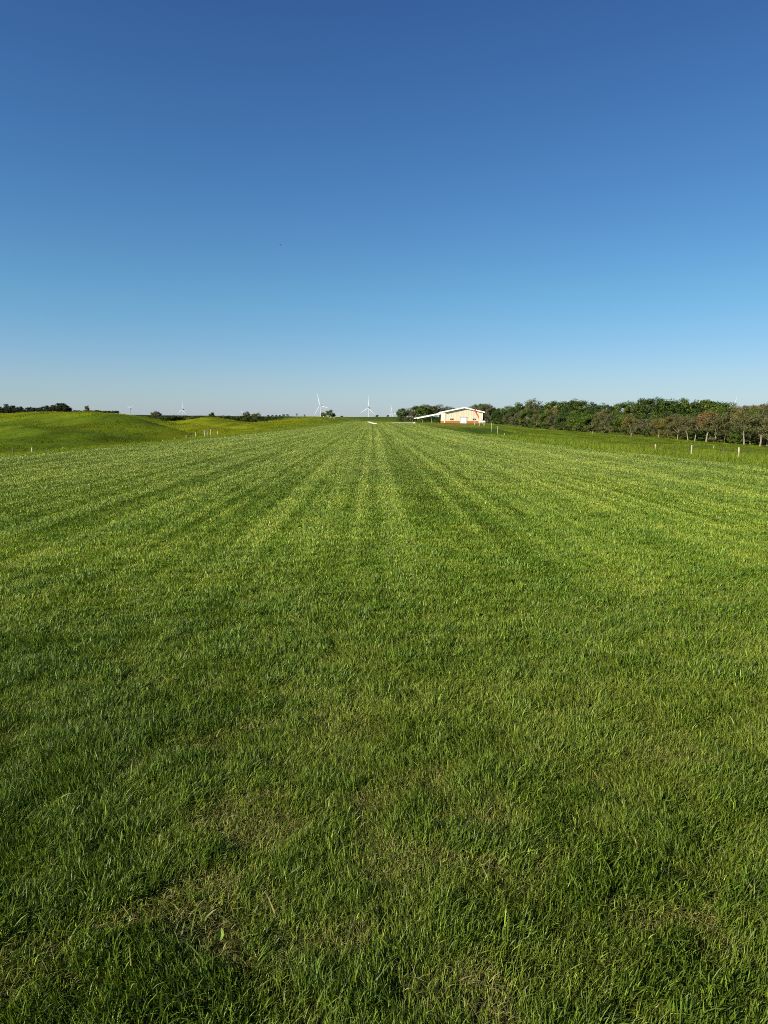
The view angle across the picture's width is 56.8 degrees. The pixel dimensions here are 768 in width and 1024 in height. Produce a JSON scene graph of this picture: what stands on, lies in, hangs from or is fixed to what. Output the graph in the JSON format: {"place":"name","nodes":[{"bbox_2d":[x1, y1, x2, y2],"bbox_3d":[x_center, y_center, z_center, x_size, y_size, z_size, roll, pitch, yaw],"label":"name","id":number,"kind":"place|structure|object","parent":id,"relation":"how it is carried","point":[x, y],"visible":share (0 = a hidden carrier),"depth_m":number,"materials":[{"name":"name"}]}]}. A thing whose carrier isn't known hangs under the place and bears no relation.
{"place":"outdoors","nodes":[
{"label":"outdoors","id":0,"kind":"place"},
{"bbox_2d":[0,420,767,555],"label":"mown grass","id":1,"kind":"structure","parent":0,"point":[666,537],"depth_m":14.97,"materials":[{"name":"green plant"}]},
{"bbox_2d":[0,412,767,1023],"bbox_3d":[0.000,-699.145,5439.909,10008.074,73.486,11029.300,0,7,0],"label":"ground","id":2,"kind":"structure","parent":0,"point":[70,436],"depth_m":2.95,"materials":[{"name":"green plant"}]},
{"bbox_2d":[4,406,15,412],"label":"hedge tree","id":3,"kind":"object","parent":2,"relation":"on","point":[7,409],"visible":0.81,"depth_m":202.28,"materials":[{"name":"green plant"}]},
{"bbox_2d":[49,403,62,411],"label":"hedge tree","id":4,"kind":"object","parent":2,"relation":"on","point":[54,407],"visible":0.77,"depth_m":201.89,"materials":[{"name":"green plant"}]},
{"bbox_2d":[57,403,69,411],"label":"hedge tree","id":5,"kind":"object","parent":2,"relation":"on","point":[62,408],"visible":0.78,"depth_m":201.82,"materials":[{"name":"green plant"}]},
{"bbox_2d":[1,429,217,452],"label":"wire fence","id":6,"kind":"object","parent":2,"relation":"on","point":[162,440],"visible":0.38,"depth_m":75.94,"materials":[{"name":"wood"}]},
{"bbox_2d":[150,411,161,416],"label":"hedge shrub","id":7,"kind":"object","parent":2,"relation":"on","point":[155,413],"visible":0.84,"depth_m":315.93,"materials":[{"name":"green plant"}]},
{"bbox_2d":[164,415,177,420],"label":"hedge shrub","id":8,"kind":"object","parent":2,"relation":"on","point":[168,417],"visible":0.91,"depth_m":259.81,"materials":[{"name":"green plant"}]},
{"bbox_2d":[217,928,223,940],"bbox_3d":[-0.514,1.329,2.235,0.022,0.038,0.006,10,-34,-18],"label":"fallen leaf","id":9,"kind":"object","parent":2,"relation":"on","point":[220,934],"visible":1,"depth_m":2.23,"materials":[{"name":"green plant"}]},
{"bbox_2d":[243,417,252,421],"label":"hedge shrub","id":10,"kind":"object","parent":2,"relation":"on","point":[245,419],"visible":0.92,"depth_m":258.98,"materials":[{"name":"green plant"}]},
{"bbox_2d":[255,416,265,421],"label":"hedge shrub","id":11,"kind":"object","parent":2,"relation":"on","point":[258,418],"visible":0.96,"depth_m":260.84,"materials":[{"name":"green plant"}]},
{"bbox_2d":[325,410,334,416],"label":"farm tree","id":12,"kind":"object","parent":2,"relation":"on","point":[329,412],"visible":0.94,"depth_m":859.94,"materials":[{"name":"green plant"}]},
{"bbox_2d":[0,582,763,1023],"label":"dry thatch","id":13,"kind":"object","parent":2,"relation":"on","point":[308,938],"visible":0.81,"depth_m":2.50,"materials":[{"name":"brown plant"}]},
{"bbox_2d":[0,411,767,467],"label":"tall grass","id":14,"kind":"structure","parent":2,"relation":"on","point":[760,460],"depth_m":75.59,"materials":[{"name":"green plant"}]},
{"bbox_2d":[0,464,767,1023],"bbox_3d":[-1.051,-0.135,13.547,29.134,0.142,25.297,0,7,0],"label":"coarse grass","id":15,"kind":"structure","parent":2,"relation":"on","point":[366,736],"depth_m":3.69,"materials":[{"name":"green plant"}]},
{"bbox_2d":[396,408,406,421],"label":"leafy tree","id":16,"kind":"object","parent":2,"relation":"on","point":[400,414],"visible":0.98,"depth_m":321.00,"materials":[{"name":"green plant"}]},
{"bbox_2d":[403,408,411,420],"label":"leafy tree","id":17,"kind":"object","parent":2,"relation":"on","point":[408,410],"visible":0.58,"depth_m":326.49,"materials":[{"name":"green plant"}]},
{"bbox_2d":[408,411,415,420],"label":"leafy tree","id":18,"kind":"object","parent":2,"relation":"on","point":[412,413],"visible":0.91,"depth_m":318.80,"materials":[{"name":"green plant"}]},
{"bbox_2d":[415,406,429,421],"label":"leafy tree","id":19,"kind":"object","parent":2,"relation":"on","point":[420,409],"visible":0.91,"depth_m":317.60,"materials":[{"name":"green plant"}]},
{"bbox_2d":[426,405,437,420],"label":"leafy tree","id":20,"kind":"object","parent":2,"relation":"on","point":[432,409],"visible":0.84,"depth_m":321.14,"materials":[{"name":"green plant"}]},
{"bbox_2d":[434,404,444,419],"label":"leafy tree","id":21,"kind":"object","parent":2,"relation":"on","point":[438,409],"visible":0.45,"depth_m":325.40,"materials":[{"name":"green plant"}]},
{"bbox_2d":[414,407,488,423],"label":"hangar","id":22,"kind":"structure","parent":2,"relation":"on","point":[463,415],"depth_m":257.69,"materials":[{"name":"beige metal"}]},
{"bbox_2d":[460,417,466,422],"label":"garage door","id":23,"kind":"structure","parent":22,"relation":"in","point":[462,419],"depth_m":257.74,"materials":[{"name":"white metal"}]},
{"bbox_2d":[477,404,492,422],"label":"tall tree","id":24,"kind":"object","parent":2,"relation":"on","point":[487,411],"visible":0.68,"depth_m":296.13,"materials":[{"name":"green plant"}]},
{"bbox_2d":[485,407,499,423],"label":"tall tree","id":25,"kind":"object","parent":2,"relation":"on","point":[494,409],"visible":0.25,"depth_m":297.19,"materials":[{"name":"green plant"}]},
{"bbox_2d":[490,410,503,423],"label":"leafy tree","id":26,"kind":"object","parent":2,"relation":"on","point":[497,414],"visible":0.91,"depth_m":233.44,"materials":[{"name":"green plant"}]},
{"bbox_2d":[497,410,507,424],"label":"leafy tree","id":27,"kind":"object","parent":2,"relation":"on","point":[504,412],"visible":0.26,"depth_m":258.39,"materials":[{"name":"green plant"}]},
{"bbox_2d":[501,414,512,425],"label":"leafy tree","id":28,"kind":"object","parent":2,"relation":"on","point":[505,416],"visible":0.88,"depth_m":223.67,"materials":[{"name":"green plant"}]},
{"bbox_2d":[509,413,519,425],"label":"leafy tree","id":29,"kind":"object","parent":2,"relation":"on","point":[515,418],"visible":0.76,"depth_m":219.66,"materials":[{"name":"green plant"}]},
{"bbox_2d":[505,407,524,424],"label":"leafy tree","id":30,"kind":"object","parent":2,"relation":"on","point":[512,411],"visible":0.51,"depth_m":252.43,"materials":[{"name":"green plant"}]},
{"bbox_2d":[513,402,525,420],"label":"tall tree","id":31,"kind":"object","parent":2,"relation":"on","point":[520,406],"visible":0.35,"depth_m":295.71,"materials":[{"name":"green plant"}]},
{"bbox_2d":[517,409,534,427],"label":"leafy tree","id":32,"kind":"object","parent":2,"relation":"on","point":[528,413],"visible":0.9,"depth_m":211.69,"materials":[{"name":"green plant"}]},
{"bbox_2d":[518,408,535,426],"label":"leafy tree","id":33,"kind":"object","parent":2,"relation":"on","point":[527,416],"visible":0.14,"depth_m":247.06,"materials":[{"name":"green plant"}]},
{"bbox_2d":[523,398,540,422],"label":"tall tree","id":34,"kind":"object","parent":2,"relation":"on","point":[531,405],"visible":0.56,"depth_m":293.67,"materials":[{"name":"green plant"}]},
{"bbox_2d":[530,414,541,428],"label":"leafy tree","id":35,"kind":"object","parent":2,"relation":"on","point":[534,417],"visible":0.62,"depth_m":203.78,"materials":[{"name":"green plant"}]},
{"bbox_2d":[535,404,549,422],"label":"tall tree","id":36,"kind":"object","parent":2,"relation":"on","point":[542,408],"visible":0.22,"depth_m":291.81,"materials":[{"name":"green plant"}]},
{"bbox_2d":[537,412,553,429],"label":"leafy tree","id":37,"kind":"object","parent":2,"relation":"on","point":[544,415],"visible":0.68,"depth_m":198.21,"materials":[{"name":"green plant"}]},
{"bbox_2d":[543,407,559,428],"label":"leafy tree","id":38,"kind":"object","parent":2,"relation":"on","point":[555,411],"visible":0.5,"depth_m":236.25,"materials":[{"name":"green plant"}]},
{"bbox_2d":[545,401,558,426],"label":"tall tree","id":39,"kind":"object","parent":2,"relation":"on","point":[551,404],"visible":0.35,"depth_m":290.95,"materials":[{"name":"green plant"}]},
{"bbox_2d":[546,414,559,429],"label":"leafy tree","id":40,"kind":"object","parent":2,"relation":"on","point":[550,421],"visible":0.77,"depth_m":191.92,"materials":[{"name":"green plant"}]},
{"bbox_2d":[552,401,565,424],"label":"tall tree","id":41,"kind":"object","parent":2,"relation":"on","point":[559,405],"visible":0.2,"depth_m":287.39,"materials":[{"name":"green plant"}]},
{"bbox_2d":[555,412,571,429],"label":"leafy tree","id":42,"kind":"object","parent":2,"relation":"on","point":[561,418],"visible":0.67,"depth_m":187.84,"materials":[{"name":"green plant"}]},
{"bbox_2d":[555,408,571,428],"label":"leafy tree","id":43,"kind":"object","parent":2,"relation":"on","point":[565,410],"visible":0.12,"depth_m":233.05,"materials":[{"name":"green plant"}]},
{"bbox_2d":[560,399,582,427],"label":"tall tree","id":44,"kind":"object","parent":2,"relation":"on","point":[569,404],"visible":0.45,"depth_m":284.84,"materials":[{"name":"green plant"}]},
{"bbox_2d":[566,413,579,430],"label":"leafy tree","id":45,"kind":"object","parent":2,"relation":"on","point":[570,418],"visible":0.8,"depth_m":183.51,"materials":[{"name":"green plant"}]},
{"bbox_2d":[566,410,580,430],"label":"leafy tree","id":46,"kind":"object","parent":2,"relation":"on","point":[577,412],"visible":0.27,"depth_m":226.65,"materials":[{"name":"green plant"}]},
{"bbox_2d":[572,400,588,414],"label":"tall tree","id":47,"kind":"object","parent":2,"relation":"on","point":[581,407],"visible":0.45,"depth_m":283.25,"materials":[{"name":"green plant"}]},
{"bbox_2d":[571,413,592,431],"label":"leafy tree","id":48,"kind":"object","parent":2,"relation":"on","point":[578,421],"visible":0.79,"depth_m":180.67,"materials":[{"name":"green plant"}]},
{"bbox_2d":[579,409,597,429],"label":"leafy tree","id":49,"kind":"object","parent":2,"relation":"on","point":[589,411],"visible":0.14,"depth_m":222.69,"materials":[{"name":"green plant"}]},
{"bbox_2d":[584,425,594,431],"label":"shrub","id":50,"kind":"object","parent":2,"relation":"on","point":[588,428],"visible":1,"depth_m":174.54,"materials":[{"name":"green plant"}]},
{"bbox_2d":[581,414,598,432],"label":"leafy tree","id":51,"kind":"object","parent":2,"relation":"on","point":[588,417],"visible":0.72,"depth_m":178.27,"materials":[{"name":"green plant"}]},
{"bbox_2d":[582,401,600,425],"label":"tall tree","id":52,"kind":"object","parent":2,"relation":"on","point":[592,406],"visible":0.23,"depth_m":281.79,"materials":[{"name":"green plant"}]},
{"bbox_2d":[591,413,606,432],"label":"leafy tree","id":53,"kind":"object","parent":2,"relation":"on","point":[599,416],"visible":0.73,"depth_m":175.50,"materials":[{"name":"green plant"}]},
{"bbox_2d":[594,408,614,428],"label":"leafy tree","id":54,"kind":"object","parent":2,"relation":"on","point":[606,411],"visible":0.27,"depth_m":216.72,"materials":[{"name":"green plant"}]},
{"bbox_2d":[598,402,614,426],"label":"tall tree","id":55,"kind":"object","parent":2,"relation":"on","point":[610,408],"visible":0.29,"depth_m":279.90,"materials":[{"name":"green plant"}]},
{"bbox_2d":[598,414,617,433],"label":"leafy tree","id":56,"kind":"object","parent":2,"relation":"on","point":[607,421],"visible":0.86,"depth_m":172.20,"materials":[{"name":"green plant"}]},
{"bbox_2d":[606,426,617,432],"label":"shrub","id":57,"kind":"object","parent":2,"relation":"on","point":[614,430],"visible":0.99,"depth_m":168.66,"materials":[{"name":"green plant"}]},
{"bbox_2d":[604,410,623,432],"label":"leafy tree","id":58,"kind":"object","parent":2,"relation":"on","point":[616,413],"visible":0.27,"depth_m":213.08,"materials":[{"name":"green plant"}]},
{"bbox_2d":[608,416,633,433],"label":"leafy tree","id":59,"kind":"object","parent":2,"relation":"on","point":[616,421],"visible":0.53,"depth_m":170.29,"materials":[{"name":"green plant"}]},
{"bbox_2d":[613,402,630,414],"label":"tall tree","id":60,"kind":"object","parent":2,"relation":"on","point":[618,407],"visible":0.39,"depth_m":277.46,"materials":[{"name":"green plant"}]},
{"bbox_2d":[617,413,633,431],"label":"leafy tree","id":61,"kind":"object","parent":2,"relation":"on","point":[627,415],"visible":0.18,"depth_m":207.96,"materials":[{"name":"green plant"}]},
{"bbox_2d":[491,423,762,456],"bbox_3d":[19.139,-8.237,79.446,0.137,3.111,94.931,0,7,0],"label":"wire fence","id":62,"kind":"object","parent":2,"relation":"on","point":[691,446],"visible":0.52,"depth_m":44.16,"materials":[{"name":"wood"}]},
{"bbox_2d":[619,416,638,435],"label":"leafy tree","id":63,"kind":"object","parent":2,"relation":"on","point":[628,421],"visible":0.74,"depth_m":166.26,"materials":[{"name":"green plant"}]},
{"bbox_2d":[622,400,643,428],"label":"tall tree","id":64,"kind":"object","parent":2,"relation":"on","point":[634,407],"visible":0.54,"depth_m":275.62,"materials":[{"name":"green plant"}]},
{"bbox_2d":[632,419,646,434],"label":"leafy tree","id":65,"kind":"object","parent":2,"relation":"on","point":[639,422],"visible":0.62,"depth_m":162.09,"materials":[{"name":"green plant"}]},
{"bbox_2d":[633,413,650,432],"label":"leafy tree","id":66,"kind":"object","parent":2,"relation":"on","point":[643,416],"visible":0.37,"depth_m":201.11,"materials":[{"name":"green plant"}]},
{"bbox_2d":[630,398,656,428],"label":"tall tree","id":67,"kind":"object","parent":2,"relation":"on","point":[644,401],"visible":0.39,"depth_m":274.31,"materials":[{"name":"green plant"}]},
{"bbox_2d":[635,418,658,436],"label":"leafy tree","id":68,"kind":"object","parent":2,"relation":"on","point":[643,426],"visible":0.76,"depth_m":158.81,"materials":[{"name":"green plant"}]},
{"bbox_2d":[644,415,659,433],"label":"leafy tree","id":69,"kind":"object","parent":2,"relation":"on","point":[653,417],"visible":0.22,"depth_m":197.70,"materials":[{"name":"green plant"}]},
{"bbox_2d":[638,397,666,416],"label":"tall tree","id":70,"kind":"object","parent":2,"relation":"on","point":[655,407],"visible":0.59,"depth_m":273.00,"materials":[{"name":"green plant"}]},
{"bbox_2d":[646,418,669,437],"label":"leafy tree","id":71,"kind":"object","parent":2,"relation":"on","point":[653,424],"visible":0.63,"depth_m":154.74,"materials":[{"name":"green plant"}]},
{"bbox_2d":[652,398,674,416],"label":"tall tree","id":72,"kind":"object","parent":2,"relation":"on","point":[663,406],"visible":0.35,"depth_m":270.91,"materials":[{"name":"green plant"}]},
{"bbox_2d":[656,411,679,435],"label":"leafy tree","id":73,"kind":"object","parent":2,"relation":"on","point":[670,414],"visible":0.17,"depth_m":194.29,"materials":[{"name":"green plant"}]},
{"bbox_2d":[657,416,681,438],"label":"leafy tree","id":74,"kind":"object","parent":2,"relation":"on","point":[662,422],"visible":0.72,"depth_m":150.00,"materials":[{"name":"green plant"}]},
{"bbox_2d":[663,416,689,439],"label":"leafy tree","id":75,"kind":"object","parent":2,"relation":"on","point":[672,427],"visible":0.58,"depth_m":147.99,"materials":[{"name":"green plant"}]},
{"bbox_2d":[663,398,689,429],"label":"tall tree","id":76,"kind":"object","parent":2,"relation":"on","point":[676,406],"visible":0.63,"depth_m":269.35,"materials":[{"name":"green plant"}]},
{"bbox_2d":[674,415,697,439],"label":"sparse tree","id":77,"kind":"object","parent":2,"relation":"on","point":[677,426],"visible":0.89,"depth_m":144.57,"materials":[{"name":"green plant"}]},
{"bbox_2d":[676,398,701,415],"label":"tall tree","id":78,"kind":"object","parent":2,"relation":"on","point":[684,403],"visible":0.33,"depth_m":268.51,"materials":[{"name":"green plant"}]},
{"bbox_2d":[684,411,701,434],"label":"leafy tree","id":79,"kind":"object","parent":2,"relation":"on","point":[689,414],"visible":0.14,"depth_m":183.91,"materials":[{"name":"green plant"}]},
{"bbox_2d":[681,426,705,438],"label":"shrub","id":80,"kind":"object","parent":2,"relation":"on","point":[702,431],"visible":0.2,"depth_m":155.74,"materials":[{"name":"green plant"}]},
{"bbox_2d":[682,416,705,440],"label":"sparse tree","id":81,"kind":"object","parent":2,"relation":"on","point":[695,429],"visible":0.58,"depth_m":143.43,"materials":[{"name":"green plant"}]},
{"bbox_2d":[684,399,706,416],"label":"tall tree","id":82,"kind":"object","parent":2,"relation":"on","point":[697,405],"visible":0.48,"depth_m":266.46,"materials":[{"name":"green plant"}]},
{"bbox_2d":[694,434,704,440],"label":"shrub","id":83,"kind":"object","parent":2,"relation":"on","point":[700,435],"visible":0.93,"depth_m":146.99,"materials":[{"name":"green plant"}]},
{"bbox_2d":[691,410,716,432],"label":"leafy tree","id":84,"kind":"object","parent":2,"relation":"on","point":[704,414],"visible":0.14,"depth_m":179.58,"materials":[{"name":"green plant"}]},
{"bbox_2d":[694,411,718,441],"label":"bronze tree","id":85,"kind":"object","parent":2,"relation":"on","point":[702,418],"visible":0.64,"depth_m":140.50,"materials":[{"name":"brown plant"}]},
{"bbox_2d":[695,399,718,412],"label":"tall tree","id":86,"kind":"object","parent":2,"relation":"on","point":[707,403],"visible":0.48,"depth_m":265.47,"materials":[{"name":"green plant"}]},
{"bbox_2d":[699,415,732,441],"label":"leafy tree","id":87,"kind":"object","parent":2,"relation":"on","point":[711,427],"visible":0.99,"depth_m":138.35,"materials":[{"name":"green plant"}]},
{"bbox_2d":[703,401,731,413],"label":"tall tree","id":88,"kind":"object","parent":2,"relation":"on","point":[717,404],"visible":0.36,"depth_m":263.52,"materials":[{"name":"green plant"}]},
{"bbox_2d":[716,426,732,442],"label":"leafy tree","id":89,"kind":"object","parent":2,"relation":"on","point":[728,430],"visible":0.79,"depth_m":138.86,"materials":[{"name":"green plant"}]},
{"bbox_2d":[715,402,736,414],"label":"tall tree","id":90,"kind":"object","parent":2,"relation":"on","point":[726,408],"visible":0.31,"depth_m":261.65,"materials":[{"name":"green plant"}]},
{"bbox_2d":[720,410,739,425],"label":"leafy tree","id":91,"kind":"object","parent":2,"relation":"on","point":[727,416],"visible":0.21,"depth_m":172.26,"materials":[{"name":"green plant"}]},
{"bbox_2d":[727,433,742,443],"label":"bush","id":92,"kind":"object","parent":2,"relation":"on","point":[737,436],"visible":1,"depth_m":136.21,"materials":[{"name":"green plant"}]},
{"bbox_2d":[729,410,745,424],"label":"leafy tree","id":93,"kind":"object","parent":2,"relation":"on","point":[741,412],"visible":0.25,"depth_m":168.14,"materials":[{"name":"green plant"}]},
{"bbox_2d":[730,404,744,414],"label":"tall tree","id":94,"kind":"object","parent":2,"relation":"on","point":[736,409],"visible":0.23,"depth_m":258.59,"materials":[{"name":"green plant"}]},
{"bbox_2d":[729,413,759,444],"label":"sparse tree","id":95,"kind":"object","parent":2,"relation":"on","point":[737,428],"visible":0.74,"depth_m":132.26,"materials":[{"name":"green plant"}]},
{"bbox_2d":[735,413,765,443],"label":"leafy tree","id":96,"kind":"object","parent":2,"relation":"on","point":[756,441],"visible":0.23,"depth_m":136.66,"materials":[{"name":"green plant"}]},
{"bbox_2d":[739,408,764,433],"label":"leafy tree","id":97,"kind":"object","parent":2,"relation":"on","point":[752,412],"visible":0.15,"depth_m":164.12,"materials":[{"name":"green plant"}]},
{"bbox_2d":[739,410,767,445],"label":"sparse tree","id":98,"kind":"object","parent":2,"relation":"on","point":[756,421],"visible":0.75,"depth_m":128.95,"materials":[{"name":"green plant"}]},
{"bbox_2d":[748,404,763,409],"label":"tall tree","id":99,"kind":"object","parent":2,"relation":"on","point":[752,407],"visible":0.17,"depth_m":250.81,"materials":[{"name":"green plant"}]},
{"bbox_2d":[752,413,767,437],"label":"sparse tree","id":100,"kind":"object","parent":2,"relation":"on","point":[765,422],"visible":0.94,"depth_m":123.41,"materials":[{"name":"green plant"}]},
{"bbox_2d":[756,413,767,445],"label":"leafy tree","id":101,"kind":"object","parent":2,"relation":"on","point":[761,427],"visible":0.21,"depth_m":132.26,"materials":[{"name":"green plant"}]},
{"bbox_2d":[758,425,767,439],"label":"leafy tree","id":102,"kind":"object","parent":2,"relation":"on","point":[765,435],"visible":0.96,"depth_m":122.36,"materials":[{"name":"green plant"}]},
{"bbox_2d":[0,0,767,416],"label":"sky","id":103,"kind":"structure","parent":0,"point":[467,203],"materials":[{"name":"blue"}]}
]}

